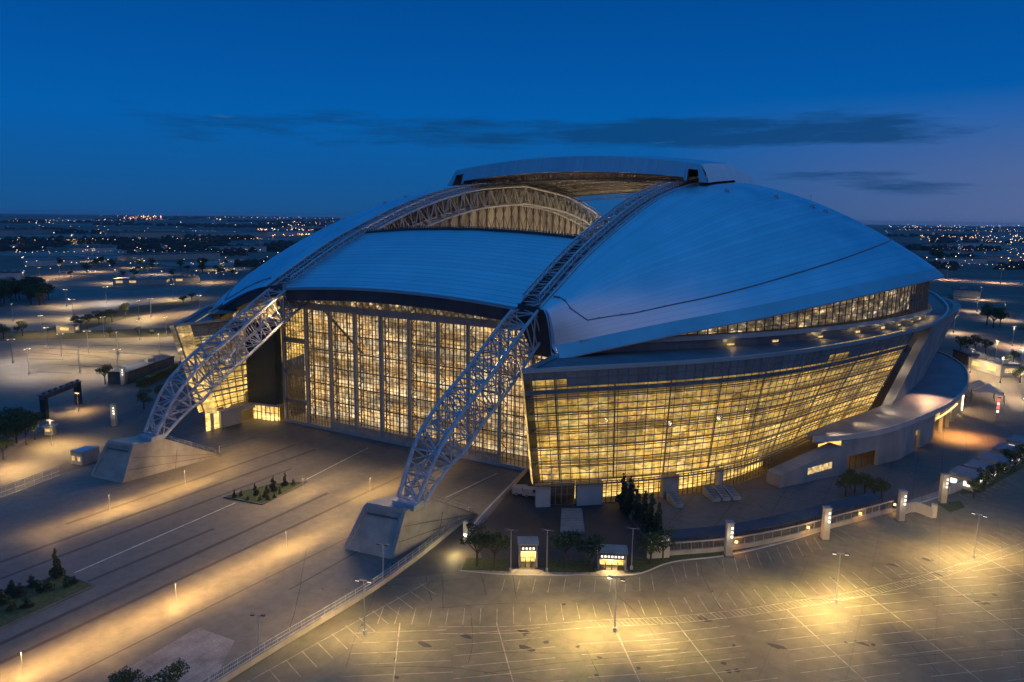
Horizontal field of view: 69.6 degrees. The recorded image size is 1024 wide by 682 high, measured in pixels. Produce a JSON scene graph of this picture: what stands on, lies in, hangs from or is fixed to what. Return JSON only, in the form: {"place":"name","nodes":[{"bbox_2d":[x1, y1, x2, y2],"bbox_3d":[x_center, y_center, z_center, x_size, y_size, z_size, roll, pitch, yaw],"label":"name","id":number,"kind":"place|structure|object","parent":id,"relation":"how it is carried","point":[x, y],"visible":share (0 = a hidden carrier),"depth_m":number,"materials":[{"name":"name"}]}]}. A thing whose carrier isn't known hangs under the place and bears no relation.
{"place":"outdoors","nodes":[
{"label":"outdoors","id":0,"kind":"place"},
{"bbox_2d":[0,253,85,255],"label":"field","id":1,"kind":"structure","parent":0,"point":[41,254],"depth_m":1141.94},
{"bbox_2d":[0,234,105,236],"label":"field","id":2,"kind":"structure","parent":0,"point":[53,235],"depth_m":2049.13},
{"bbox_2d":[2,251,116,254],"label":"field","id":3,"kind":"structure","parent":0,"point":[69,252],"depth_m":1190.59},
{"bbox_2d":[69,246,112,252],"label":"warehouse","id":4,"kind":"structure","parent":3,"relation":"on","point":[96,249],"depth_m":1211.85,"materials":[{"name":"concrete"}]},
{"bbox_2d":[56,323,79,332],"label":"warehouse","id":5,"kind":"structure","parent":0,"point":[67,327],"depth_m":402.62,"materials":[{"name":"concrete"}]},
{"bbox_2d":[0,363,175,490],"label":"road","id":6,"kind":"structure","parent":0,"point":[89,423],"depth_m":217.12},
{"bbox_2d":[70,445,99,465],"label":"guard booth","id":7,"kind":"object","parent":6,"relation":"on","point":[85,455],"visible":0.98,"depth_m":193.31,"materials":[{"name":"concrete"}]},
{"bbox_2d":[135,361,181,386],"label":"hedge","id":8,"kind":"object","parent":6,"relation":"on","point":[145,380],"visible":0.88,"depth_m":290.19,"materials":[{"name":"green plant"}]},
{"bbox_2d":[73,271,143,274],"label":"field","id":9,"kind":"structure","parent":0,"point":[101,273],"depth_m":804.80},
{"bbox_2d":[109,403,118,426],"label":"light tower","id":10,"kind":"structure","parent":0,"point":[113,414],"depth_m":226.99,"materials":[{"name":"beige"}]},
{"bbox_2d":[112,276,169,284],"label":"warehouse","id":11,"kind":"structure","parent":0,"point":[149,280],"depth_m":680.70,"materials":[{"name":"concrete"}]},
{"bbox_2d":[172,274,199,282],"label":"warehouse","id":12,"kind":"structure","parent":0,"point":[192,278],"depth_m":706.56,"materials":[{"name":"concrete"}]},
{"bbox_2d":[177,237,294,239],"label":"field","id":13,"kind":"structure","parent":0,"point":[265,238],"depth_m":2037.98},
{"bbox_2d":[185,232,266,237],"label":"warehouse","id":14,"kind":"structure","parent":13,"relation":"on","point":[259,234],"depth_m":2055.72,"materials":[{"name":"concrete"}]},
{"bbox_2d":[0,418,521,681],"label":"plaza","id":15,"kind":"structure","parent":0,"point":[39,514],"depth_m":148.01,"materials":[{"name":"concrete"}]},
{"bbox_2d":[0,467,58,496],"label":"fence","id":16,"kind":"object","parent":15,"relation":"on","point":[15,487],"visible":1,"depth_m":176.35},
{"bbox_2d":[0,573,95,629],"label":"planter","id":17,"kind":"object","parent":15,"relation":"on","point":[59,593],"visible":0.8,"depth_m":125.67,"materials":[{"name":"concrete"}]},
{"bbox_2d":[48,548,65,577],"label":"juniper tree","id":18,"kind":"object","parent":17,"relation":"in","point":[57,570],"visible":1,"depth_m":132.33,"materials":[{"name":"green plant"}]},
{"bbox_2d":[108,665,144,681],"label":"broadleaf tree","id":19,"kind":"object","parent":15,"relation":"on","point":[121,677],"visible":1,"depth_m":99.22,"materials":[{"name":"green plant"}]},
{"bbox_2d":[155,658,189,681],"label":"broadleaf tree","id":20,"kind":"object","parent":15,"relation":"on","point":[165,676],"visible":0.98,"depth_m":99.56,"materials":[{"name":"green plant"}]},
{"bbox_2d":[127,628,233,681],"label":"rough patch","id":21,"kind":"object","parent":15,"relation":"on","point":[203,653],"visible":0.75,"depth_m":109.82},
{"bbox_2d":[0,436,495,681],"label":"plaza bands","id":22,"kind":"object","parent":15,"relation":"on","point":[123,587],"visible":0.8,"depth_m":144.79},
{"bbox_2d":[223,481,306,504],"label":"planter","id":23,"kind":"object","parent":15,"relation":"on","point":[261,489],"visible":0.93,"depth_m":174.11,"materials":[{"name":"concrete"}]},
{"bbox_2d":[74,447,496,572],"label":"plaza line","id":24,"kind":"object","parent":15,"relation":"on","point":[235,502],"visible":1,"depth_m":161.33,"materials":[{"name":"white paint"}]},
{"bbox_2d":[200,509,468,681],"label":"fence","id":25,"kind":"object","parent":15,"relation":"on","point":[259,656],"visible":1,"depth_m":120.62,"materials":[{"name":"metal"}]},
{"bbox_2d":[469,468,527,533],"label":"retaining wall","id":26,"kind":"structure","parent":15,"relation":"on","point":[488,509],"depth_m":171.51,"materials":[{"name":"concrete"}]},
{"bbox_2d":[395,518,480,577],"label":"driveway","id":27,"kind":"structure","parent":0,"point":[444,555],"depth_m":142.11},
{"bbox_2d":[461,558,509,570],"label":"lawn","id":28,"kind":"structure","parent":0,"point":[487,564],"depth_m":140.05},
{"bbox_2d":[458,522,492,565],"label":"broadleaf tree","id":29,"kind":"object","parent":28,"relation":"on","point":[476,540],"visible":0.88,"depth_m":138.28,"materials":[{"name":"green plant"}]},
{"bbox_2d":[479,529,511,567],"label":"broadleaf tree","id":30,"kind":"object","parent":28,"relation":"on","point":[496,541],"visible":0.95,"depth_m":137.68,"materials":[{"name":"green plant"}]},
{"bbox_2d":[0,214,1023,681],"bbox_3d":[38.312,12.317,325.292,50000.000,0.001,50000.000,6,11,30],"label":"ground","id":31,"kind":"structure","parent":0,"point":[968,320],"depth_m":775.85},
{"bbox_2d":[0,269,20,280],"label":"warehouse","id":32,"kind":"structure","parent":31,"relation":"on","point":[4,274],"depth_m":683.85,"materials":[{"name":"concrete"}]},
{"bbox_2d":[11,411,38,444],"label":"broadleaf tree","id":33,"kind":"object","parent":31,"relation":"on","point":[23,425],"visible":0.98,"depth_m":207.08,"materials":[{"name":"green plant"}]},
{"bbox_2d":[0,229,59,233],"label":"warehouse","id":34,"kind":"structure","parent":31,"relation":"on","point":[22,231],"depth_m":2186.54,"materials":[{"name":"concrete"}]},
{"bbox_2d":[22,257,79,265],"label":"warehouse","id":35,"kind":"structure","parent":31,"relation":"on","point":[48,261],"depth_m":906.70,"materials":[{"name":"concrete"}]},
{"bbox_2d":[0,298,199,340],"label":"verge","id":36,"kind":"structure","parent":31,"relation":"on","point":[91,323],"depth_m":410.08,"materials":[{"name":"green plant"}]},
{"bbox_2d":[0,283,213,331],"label":"lot","id":37,"kind":"structure","parent":31,"relation":"on","point":[54,310],"depth_m":542.89,"materials":[{"name":"asphalt"}]},
{"bbox_2d":[41,273,219,287],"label":"lot","id":38,"kind":"structure","parent":31,"relation":"on","point":[207,278],"depth_m":693.74,"materials":[{"name":"asphalt"}]},
{"bbox_2d":[0,296,290,467],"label":"apron","id":39,"kind":"object","parent":31,"relation":"on","point":[192,422],"visible":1,"depth_m":238.62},
{"bbox_2d":[0,436,14,459],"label":"broadleaf tree","id":40,"kind":"object","parent":39,"relation":"on","point":[8,442],"visible":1,"depth_m":195.56,"materials":[{"name":"green plant"}]},
{"bbox_2d":[0,418,21,447],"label":"broadleaf tree","id":41,"kind":"object","parent":39,"relation":"on","point":[11,432],"visible":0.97,"depth_m":204.78,"materials":[{"name":"green plant"}]},
{"bbox_2d":[25,410,46,439],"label":"broadleaf tree","id":42,"kind":"object","parent":39,"relation":"on","point":[36,417],"visible":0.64,"depth_m":213.03,"materials":[{"name":"green plant"}]},
{"bbox_2d":[135,389,152,408],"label":"broadleaf tree","id":43,"kind":"object","parent":39,"relation":"on","point":[139,396],"visible":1,"depth_m":247.44,"materials":[{"name":"green plant"}]},
{"bbox_2d":[106,231,194,237],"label":"warehouse","id":44,"kind":"structure","parent":31,"relation":"on","point":[129,234],"depth_m":2018.01,"materials":[{"name":"concrete"}]},
{"bbox_2d":[0,322,303,458],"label":"lot","id":45,"kind":"structure","parent":31,"relation":"on","point":[20,387],"depth_m":312.35,"materials":[{"name":"asphalt"}]},
{"bbox_2d":[1,411,29,442],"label":"broadleaf tree","id":46,"kind":"object","parent":45,"relation":"on","point":[12,416],"visible":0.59,"depth_m":208.69,"materials":[{"name":"green plant"}]},
{"bbox_2d":[37,379,81,418],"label":"gate gantry","id":47,"kind":"object","parent":45,"relation":"on","point":[45,396],"visible":0.99,"depth_m":241.46,"materials":[{"name":"black metal"}]},
{"bbox_2d":[34,344,184,377],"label":"parking lines","id":48,"kind":"object","parent":45,"relation":"on","point":[112,366],"visible":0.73,"depth_m":340.89,"materials":[{"name":"paint"}]},
{"bbox_2d":[107,355,174,383],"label":"service building","id":49,"kind":"structure","parent":45,"relation":"on","point":[141,368],"depth_m":294.87,"materials":[{"name":"concrete"}]},
{"bbox_2d":[116,251,219,260],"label":"warehouse","id":50,"kind":"structure","parent":31,"relation":"on","point":[166,256],"depth_m":1052.13,"materials":[{"name":"concrete"}]},
{"bbox_2d":[208,245,266,251],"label":"warehouse","id":51,"kind":"structure","parent":31,"relation":"on","point":[261,248],"depth_m":1291.42,"materials":[{"name":"concrete"}]},
{"bbox_2d":[242,230,313,236],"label":"warehouse","id":52,"kind":"structure","parent":31,"relation":"on","point":[275,233],"depth_m":2281.75,"materials":[{"name":"concrete"}]},
{"bbox_2d":[0,215,1023,269],"bbox_3d":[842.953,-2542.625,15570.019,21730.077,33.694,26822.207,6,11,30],"label":"distant woods","id":53,"kind":"object","parent":31,"relation":"on","point":[190,243],"visible":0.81,"depth_m":1673.05,"materials":[{"name":"plant"}]},
{"bbox_2d":[91,156,968,558],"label":"stadium","id":54,"kind":"object","parent":31,"relation":"on","point":[677,324],"visible":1,"depth_m":202.68,"materials":[{"name":"metal"}]},
{"bbox_2d":[473,472,723,567],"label":"forecourt","id":55,"kind":"structure","parent":31,"relation":"on","point":[610,522],"depth_m":157.80,"materials":[{"name":"concrete"}]},
{"bbox_2d":[517,536,538,567],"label":"gate pavilion","id":56,"kind":"structure","parent":55,"relation":"on","point":[528,548],"depth_m":139.35,"materials":[{"name":"concrete"}]},
{"bbox_2d":[560,508,584,533],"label":"loading ramp","id":57,"kind":"structure","parent":55,"relation":"on","point":[572,519],"depth_m":159.56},
{"bbox_2d":[597,544,627,571],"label":"gate pavilion","id":58,"kind":"structure","parent":55,"relation":"on","point":[611,554],"depth_m":138.21,"materials":[{"name":"concrete"}]},
{"bbox_2d":[647,535,669,558],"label":"sign wall","id":59,"kind":"structure","parent":55,"relation":"on","point":[657,554],"depth_m":143.53,"materials":[{"name":"concrete"}]},
{"bbox_2d":[230,468,1023,681],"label":"parking lot","id":60,"kind":"structure","parent":31,"relation":"on","point":[877,545],"depth_m":122.10,"materials":[{"name":"asphalt"}]},
{"bbox_2d":[247,479,1023,681],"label":"parking markings","id":61,"kind":"object","parent":60,"relation":"on","point":[852,597],"visible":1,"depth_m":120.13,"materials":[{"name":"paint"}]},
{"bbox_2d":[287,534,1023,681],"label":"asphalt patches","id":62,"kind":"object","parent":60,"relation":"on","point":[467,636],"visible":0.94,"depth_m":116.11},
{"bbox_2d":[722,520,734,557],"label":"light tower","id":63,"kind":"structure","parent":60,"relation":"on","point":[728,542],"depth_m":144.27,"materials":[{"name":"concrete"}]},
{"bbox_2d":[460,465,1012,575],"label":"kerb","id":64,"kind":"structure","parent":60,"relation":"on","point":[659,565],"depth_m":139.34,"materials":[{"name":"concrete"}]},
{"bbox_2d":[818,506,832,541],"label":"light tower","id":65,"kind":"structure","parent":60,"relation":"on","point":[824,536],"depth_m":152.18,"materials":[{"name":"beige"}]},
{"bbox_2d":[894,489,907,522],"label":"light tower","id":66,"kind":"structure","parent":60,"relation":"on","point":[901,506],"depth_m":162.30,"materials":[{"name":"beige"}]},
{"bbox_2d":[905,502,937,517],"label":"gate wall","id":67,"kind":"structure","parent":60,"relation":"on","point":[925,510],"depth_m":166.84,"materials":[{"name":"concrete"}]},
{"bbox_2d":[936,473,949,503],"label":"light tower","id":68,"kind":"structure","parent":60,"relation":"on","point":[943,488],"depth_m":173.12,"materials":[{"name":"beige"}]},
{"bbox_2d":[847,364,1023,501],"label":"drive court","id":69,"kind":"object","parent":31,"relation":"on","point":[974,430],"visible":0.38,"depth_m":223.87,"materials":[{"name":"concrete"}]},
{"bbox_2d":[948,465,984,491],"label":"turnstile booth","id":70,"kind":"object","parent":69,"relation":"on","point":[958,473],"visible":0.71,"depth_m":184.14,"materials":[{"name":"metal"}]},
{"bbox_2d":[963,459,997,483],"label":"turnstile booth","id":71,"kind":"object","parent":69,"relation":"on","point":[976,464],"visible":0.41,"depth_m":190.90,"materials":[{"name":"metal"}]},
{"bbox_2d":[970,384,1004,405],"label":"shade sail","id":72,"kind":"object","parent":69,"relation":"on","point":[990,388],"visible":1,"depth_m":271.32,"materials":[{"name":"fabric"}]},
{"bbox_2d":[978,452,1011,474],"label":"turnstile booth","id":73,"kind":"object","parent":69,"relation":"on","point":[991,457],"visible":0.56,"depth_m":196.81,"materials":[{"name":"metal"}]},
{"bbox_2d":[992,443,1021,464],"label":"turnstile booth","id":74,"kind":"object","parent":69,"relation":"on","point":[997,448],"visible":0.32,"depth_m":205.08,"materials":[{"name":"metal"}]},
{"bbox_2d":[1006,434,1023,446],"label":"turnstile booth","id":75,"kind":"object","parent":69,"relation":"on","point":[1014,440],"visible":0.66,"depth_m":213.66,"materials":[{"name":"metal"}]},
{"bbox_2d":[921,256,987,263],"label":"warehouse","id":76,"kind":"structure","parent":31,"relation":"on","point":[974,260],"depth_m":1223.85,"materials":[{"name":"concrete"}]},
{"bbox_2d":[951,287,980,297],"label":"warehouse","id":77,"kind":"structure","parent":31,"relation":"on","point":[964,292],"depth_m":664.84,"materials":[{"name":"concrete"}]},
{"bbox_2d":[984,308,1005,327],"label":"broadleaf tree","id":78,"kind":"object","parent":31,"relation":"on","point":[994,312],"visible":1,"depth_m":467.79,"materials":[{"name":"green plant"}]},
{"bbox_2d":[975,254,1023,261],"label":"warehouse","id":79,"kind":"structure","parent":31,"relation":"on","point":[1005,258],"depth_m":1297.79,"materials":[{"name":"concrete"}]},
{"bbox_2d":[988,344,1023,358],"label":"lot","id":80,"kind":"structure","parent":31,"relation":"on","point":[1006,352],"depth_m":379.39,"materials":[{"name":"asphalt"}]},
{"bbox_2d":[0,0,1023,226],"label":"sky","id":81,"kind":"structure","parent":0,"point":[881,112],"materials":[{"name":"blue"}]},
{"bbox_2d":[543,558,595,571],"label":"lawn","id":82,"kind":"structure","parent":0,"point":[573,564],"depth_m":140.15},
{"bbox_2d":[549,529,581,565],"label":"broadleaf tree","id":83,"kind":"object","parent":82,"relation":"on","point":[570,538],"visible":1,"depth_m":138.66,"materials":[{"name":"green plant"}]},
{"bbox_2d":[575,532,606,571],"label":"broadleaf tree","id":84,"kind":"object","parent":82,"relation":"on","point":[594,549],"visible":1,"depth_m":137.06,"materials":[{"name":"green plant"}]},
{"bbox_2d":[628,551,723,571],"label":"lawn","id":85,"kind":"structure","parent":0,"point":[640,564],"depth_m":142.74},
{"bbox_2d":[635,532,663,564],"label":"broadleaf tree","id":86,"kind":"object","parent":85,"relation":"on","point":[655,538],"visible":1,"depth_m":139.90,"materials":[{"name":"green plant"}]},
{"bbox_2d":[654,526,675,559],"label":"broadleaf tree","id":87,"kind":"object","parent":85,"relation":"on","point":[669,532],"visible":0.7,"depth_m":141.76,"materials":[{"name":"green plant"}]},
{"bbox_2d":[461,488,948,574],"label":"pavement","id":88,"kind":"structure","parent":0,"point":[622,572],"depth_m":137.66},
{"bbox_2d":[670,500,893,555],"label":"perimeter wall","id":89,"kind":"structure","parent":88,"relation":"on","point":[773,539],"depth_m":152.08,"materials":[{"name":"concrete"}]},
{"bbox_2d":[625,476,883,537],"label":"paved terrace","id":90,"kind":"structure","parent":0,"point":[697,511],"depth_m":171.32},
{"bbox_2d":[615,473,628,507],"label":"juniper tree","id":91,"kind":"object","parent":90,"relation":"on","point":[619,497],"visible":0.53,"depth_m":167.65,"materials":[{"name":"green plant"}]},
{"bbox_2d":[619,476,635,514],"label":"juniper tree","id":92,"kind":"object","parent":90,"relation":"on","point":[626,504],"visible":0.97,"depth_m":164.06,"materials":[{"name":"green plant"}]},
{"bbox_2d":[631,486,641,521],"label":"juniper tree","id":93,"kind":"object","parent":90,"relation":"on","point":[636,505],"visible":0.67,"depth_m":160.71,"materials":[{"name":"green plant"}]},
{"bbox_2d":[636,490,648,523],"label":"juniper tree","id":94,"kind":"object","parent":90,"relation":"on","point":[640,516],"visible":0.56,"depth_m":157.52,"materials":[{"name":"green plant"}]},
{"bbox_2d":[638,491,656,533],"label":"juniper tree","id":95,"kind":"object","parent":90,"relation":"on","point":[645,525],"visible":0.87,"depth_m":154.48,"materials":[{"name":"green plant"}]},
{"bbox_2d":[648,502,663,532],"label":"juniper tree","id":96,"kind":"object","parent":90,"relation":"on","point":[658,523],"visible":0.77,"depth_m":151.62,"materials":[{"name":"green plant"}]},
{"bbox_2d":[666,491,683,507],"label":"stair block","id":97,"kind":"structure","parent":90,"relation":"on","point":[673,499],"depth_m":171.00,"materials":[{"name":"concrete"}]},
{"bbox_2d":[702,484,740,501],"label":"stair block","id":98,"kind":"structure","parent":90,"relation":"on","point":[718,493],"depth_m":175.47,"materials":[{"name":"concrete"}]},
{"bbox_2d":[662,492,882,547],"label":"awning","id":99,"kind":"object","parent":90,"relation":"on","point":[784,518],"visible":0.77,"depth_m":156.47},
{"bbox_2d":[835,472,854,495],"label":"broadleaf tree","id":100,"kind":"object","parent":90,"relation":"on","point":[844,479],"visible":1,"depth_m":176.85,"materials":[{"name":"green plant"}]},
{"bbox_2d":[855,472,874,493],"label":"broadleaf tree","id":101,"kind":"object","parent":90,"relation":"on","point":[866,477],"visible":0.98,"depth_m":177.58,"materials":[{"name":"green plant"}]},
{"bbox_2d":[864,478,885,492],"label":"broadleaf tree","id":102,"kind":"object","parent":90,"relation":"on","point":[871,486],"visible":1,"depth_m":174.34,"materials":[{"name":"green plant"}]},
{"bbox_2d":[733,502,895,551],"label":"lawn","id":103,"kind":"structure","parent":0,"point":[876,507],"depth_m":163.46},
{"bbox_2d":[938,501,964,511],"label":"lawn","id":104,"kind":"structure","parent":0,"point":[953,506],"depth_m":171.84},
{"bbox_2d":[952,348,987,364],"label":"service building","id":105,"kind":"structure","parent":0,"point":[962,355],"depth_m":348.26,"materials":[{"name":"concrete"}]},
{"bbox_2d":[947,279,1001,282],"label":"field","id":106,"kind":"structure","parent":0,"point":[975,281],"depth_m":847.02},
{"bbox_2d":[956,246,1023,247],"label":"field","id":107,"kind":"structure","parent":0,"point":[1004,246],"depth_m":2122.46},
{"bbox_2d":[951,242,999,246],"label":"warehouse","id":108,"kind":"structure","parent":107,"relation":"on","point":[973,244],"depth_m":2133.15,"materials":[{"name":"concrete"}]},
{"bbox_2d":[960,462,1023,493],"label":"lawn","id":109,"kind":"structure","parent":0,"point":[1019,466],"depth_m":191.15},
{"bbox_2d":[977,467,994,491],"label":"broadleaf tree","id":110,"kind":"object","parent":109,"relation":"on","point":[987,477],"visible":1,"depth_m":180.54,"materials":[{"name":"green plant"}]},
{"bbox_2d":[985,465,1004,484],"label":"broadleaf tree","id":111,"kind":"object","parent":109,"relation":"on","point":[991,468],"visible":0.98,"depth_m":185.60,"materials":[{"name":"green plant"}]},
{"bbox_2d":[1004,448,1023,471],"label":"broadleaf tree","id":112,"kind":"object","parent":109,"relation":"on","point":[1016,453],"visible":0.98,"depth_m":195.96,"materials":[{"name":"green plant"}]},
{"bbox_2d":[968,354,1021,376],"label":"service building","id":113,"kind":"structure","parent":0,"point":[992,365],"depth_m":323.71,"materials":[{"name":"concrete"}]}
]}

